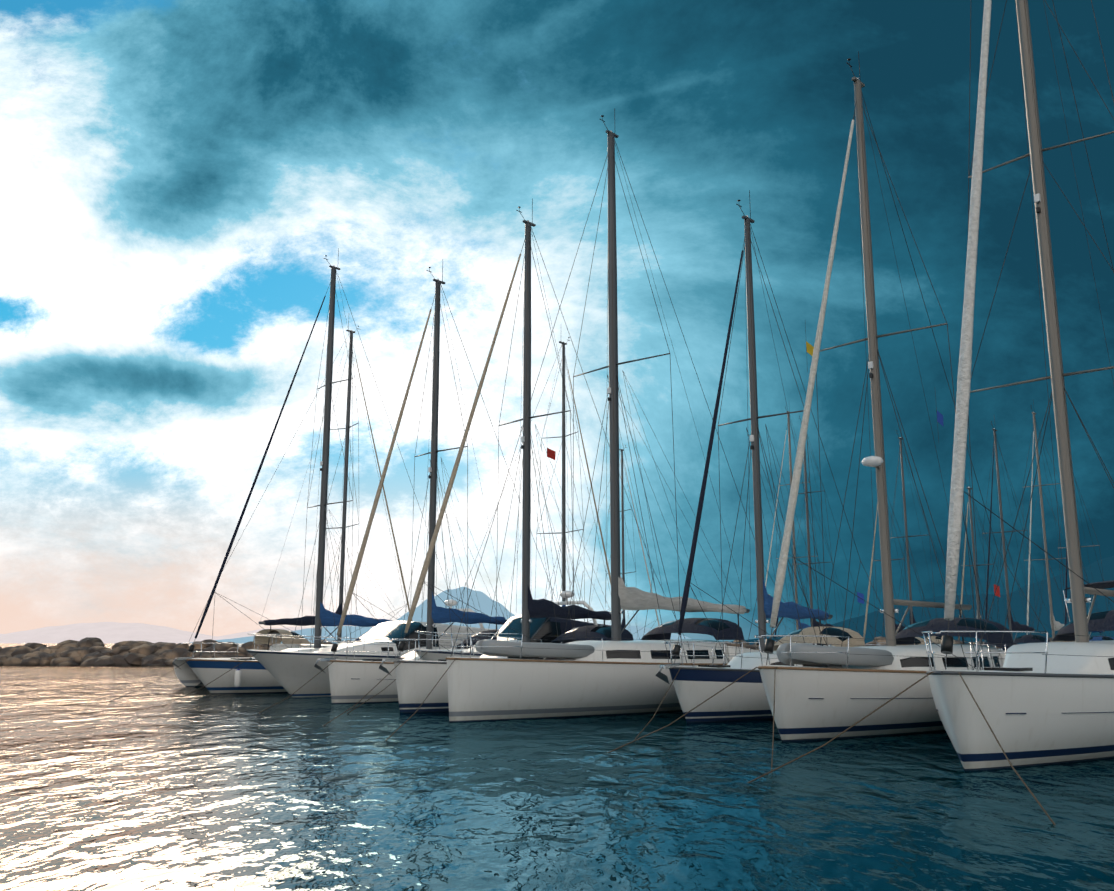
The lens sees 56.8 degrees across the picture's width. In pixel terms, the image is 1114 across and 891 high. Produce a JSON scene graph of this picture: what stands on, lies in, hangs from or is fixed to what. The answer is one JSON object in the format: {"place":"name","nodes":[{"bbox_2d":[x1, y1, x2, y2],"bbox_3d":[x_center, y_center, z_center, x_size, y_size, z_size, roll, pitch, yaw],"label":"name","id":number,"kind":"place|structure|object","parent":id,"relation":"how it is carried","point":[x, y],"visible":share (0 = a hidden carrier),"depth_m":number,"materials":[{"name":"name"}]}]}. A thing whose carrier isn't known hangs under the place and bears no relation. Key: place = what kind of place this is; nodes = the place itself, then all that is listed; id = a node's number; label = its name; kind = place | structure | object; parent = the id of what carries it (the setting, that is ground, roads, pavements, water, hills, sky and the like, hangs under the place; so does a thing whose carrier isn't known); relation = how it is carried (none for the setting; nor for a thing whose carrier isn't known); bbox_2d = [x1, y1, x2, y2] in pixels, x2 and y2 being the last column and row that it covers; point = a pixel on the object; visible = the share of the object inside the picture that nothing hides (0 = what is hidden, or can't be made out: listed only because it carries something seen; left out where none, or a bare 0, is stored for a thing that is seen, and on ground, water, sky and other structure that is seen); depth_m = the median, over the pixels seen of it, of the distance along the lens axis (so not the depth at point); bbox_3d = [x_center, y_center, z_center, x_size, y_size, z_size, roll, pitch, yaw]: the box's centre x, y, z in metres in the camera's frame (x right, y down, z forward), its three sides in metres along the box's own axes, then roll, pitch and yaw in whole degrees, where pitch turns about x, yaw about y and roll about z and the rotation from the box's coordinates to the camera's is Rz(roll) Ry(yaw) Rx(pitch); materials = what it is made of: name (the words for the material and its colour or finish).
{"place":"outdoors","nodes":[
{"label":"outdoors","id":0,"kind":"place"},
{"bbox_2d":[0,622,306,642],"bbox_3d":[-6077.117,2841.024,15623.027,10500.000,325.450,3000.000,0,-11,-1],"label":"mountain","id":1,"kind":"structure","parent":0,"point":[110,632],"depth_m":14619.44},
{"bbox_2d":[190,587,689,643],"bbox_3d":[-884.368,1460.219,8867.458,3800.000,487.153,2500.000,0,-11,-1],"label":"mountain","id":2,"kind":"structure","parent":0,"point":[485,603],"depth_m":8181.56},
{"bbox_2d":[0,643,1113,890],"bbox_3d":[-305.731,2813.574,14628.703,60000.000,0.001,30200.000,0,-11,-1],"label":"sea water","id":3,"kind":"structure","parent":0,"point":[142,787],"depth_m":11.71,"materials":[{"name":"blue liquid"}]},
{"bbox_2d":[111,248,463,700],"bbox_3d":[-10.084,0.643,40.704,4.109,18.820,17.695,-9,-14,40],"label":"yacht","id":4,"kind":"object","parent":3,"relation":"on","point":[249,675],"visible":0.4,"depth_m":40.52,"materials":[{"name":"blue"}]},
{"bbox_2d":[174,321,409,686],"bbox_3d":[-11.110,2.370,49.240,3.899,18.650,12.549,-10,-15,41],"label":"yacht","id":5,"kind":"object","parent":3,"relation":"on","point":[186,675],"visible":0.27,"depth_m":48.47,"materials":[{"name":"grey"}]},
{"bbox_2d":[161,572,498,706],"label":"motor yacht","id":6,"kind":"object","parent":3,"relation":"on","point":[291,672],"visible":0.46,"depth_m":35.32,"materials":[{"name":"white"}]},
{"bbox_2d":[259,265,556,712],"bbox_3d":[-3.708,0.701,33.058,6.973,15.820,14.709,-10,-15,43],"label":"yacht","id":7,"kind":"object","parent":3,"relation":"on","point":[354,681],"visible":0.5,"depth_m":34.01,"materials":[{"name":"grey"}]},
{"bbox_2d":[347,562,603,713],"bbox_3d":[-2.384,5.887,32.595,3.173,5.219,14.207,-9,-14,39],"label":"cruiser","id":8,"kind":"object","parent":3,"relation":"on","point":[547,631],"visible":0.27,"depth_m":33.68,"materials":[{"name":"white"}]},
{"bbox_2d":[323,198,684,725],"bbox_3d":[-1.591,-0.127,30.604,4.013,16.520,16.521,-9,-14,40],"label":"yacht","id":9,"kind":"object","parent":3,"relation":"on","point":[417,681],"visible":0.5,"depth_m":30.95,"materials":[{"name":"white"}]},
{"bbox_2d":[449,337,610,626],"bbox_3d":[-0.412,2.603,47.410,3.641,17.502,11.717,-10,-14,41],"label":"yacht","id":10,"kind":"object","parent":3,"relation":"on","point":[562,533],"visible":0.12,"depth_m":48.47,"materials":[{"name":"blue"}]},
{"bbox_2d":[0,637,1073,665],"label":"breakwater rocks","id":11,"kind":"object","parent":3,"relation":"in","point":[90,651],"visible":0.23,"depth_m":84.16,"materials":[{"name":"stone"}]},
{"bbox_2d":[385,108,821,740],"bbox_3d":[2.346,-1.689,27.512,8.372,18.420,19.109,-10,-15,43],"label":"yacht","id":12,"kind":"object","parent":3,"relation":"on","point":[521,680],"visible":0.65,"depth_m":26.37,"materials":[{"name":"grey"}]},
{"bbox_2d":[571,445,659,638],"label":"yacht","id":13,"kind":"object","parent":3,"relation":"on","point":[623,624],"visible":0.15,"depth_m":70.51,"materials":[{"name":"blue"}]},
{"bbox_2d":[635,190,943,738],"bbox_3d":[5.633,-0.258,25.420,6.594,14.820,14.508,-10,-15,43],"label":"yacht","id":14,"kind":"object","parent":3,"relation":"on","point":[744,698],"visible":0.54,"depth_m":26.21,"materials":[{"name":"white"}]},
{"bbox_2d":[754,407,865,650],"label":"yacht","id":15,"kind":"object","parent":3,"relation":"on","point":[803,625],"visible":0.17,"depth_m":75.16,"materials":[{"name":"blue"}]},
{"bbox_2d":[773,416,879,651],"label":"yacht","id":16,"kind":"object","parent":3,"relation":"on","point":[809,563],"visible":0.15,"depth_m":62.23,"materials":[{"name":"blue"}]},
{"bbox_2d":[607,51,1051,772],"bbox_3d":[7.842,-1.970,21.811,7.607,16.820,17.209,-10,-15,43],"label":"yacht","id":17,"kind":"object","parent":3,"relation":"on","point":[821,693],"visible":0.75,"depth_m":20.73,"materials":[{"name":"white"}]},
{"bbox_2d":[863,472,939,645],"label":"yacht","id":18,"kind":"object","parent":3,"relation":"on","point":[916,640],"depth_m":49.79,"materials":[{"name":"blue"}]},
{"bbox_2d":[877,430,968,645],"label":"yacht","id":19,"kind":"object","parent":3,"relation":"on","point":[934,639],"visible":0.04,"depth_m":58.38,"materials":[{"name":"grey"}]},
{"bbox_2d":[747,0,1113,824],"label":"yacht","id":20,"kind":"object","parent":3,"relation":"on","point":[1039,704],"visible":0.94,"depth_m":16.23,"materials":[{"name":"white"}]},
{"bbox_2d":[958,476,1023,651],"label":"yacht","id":21,"kind":"object","parent":3,"relation":"on","point":[978,616],"visible":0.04,"depth_m":52.09,"materials":[{"name":"blue"}]},
{"bbox_2d":[982,418,1055,650],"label":"yacht","id":22,"kind":"object","parent":3,"relation":"on","point":[1030,638],"visible":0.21,"depth_m":56.51,"materials":[{"name":"grey"}]},
{"bbox_2d":[1022,401,1101,643],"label":"yacht","id":23,"kind":"object","parent":3,"relation":"on","point":[1058,625],"visible":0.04,"depth_m":62.38,"materials":[{"name":"blue"}]},
{"bbox_2d":[1058,474,1113,641],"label":"yacht","id":24,"kind":"object","parent":3,"relation":"on","point":[1094,638],"visible":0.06,"depth_m":57.60,"materials":[{"name":"blue"}]},
{"bbox_2d":[0,0,1113,641],"label":"sky","id":25,"kind":"structure","parent":0,"point":[179,178],"materials":[{"name":"blue"}]},
{"bbox_2d":[731,556,1113,643],"bbox_3d":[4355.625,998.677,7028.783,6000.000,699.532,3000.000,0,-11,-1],"label":"mountain","id":26,"kind":"structure","parent":0,"point":[1106,566],"depth_m":6282.32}
]}

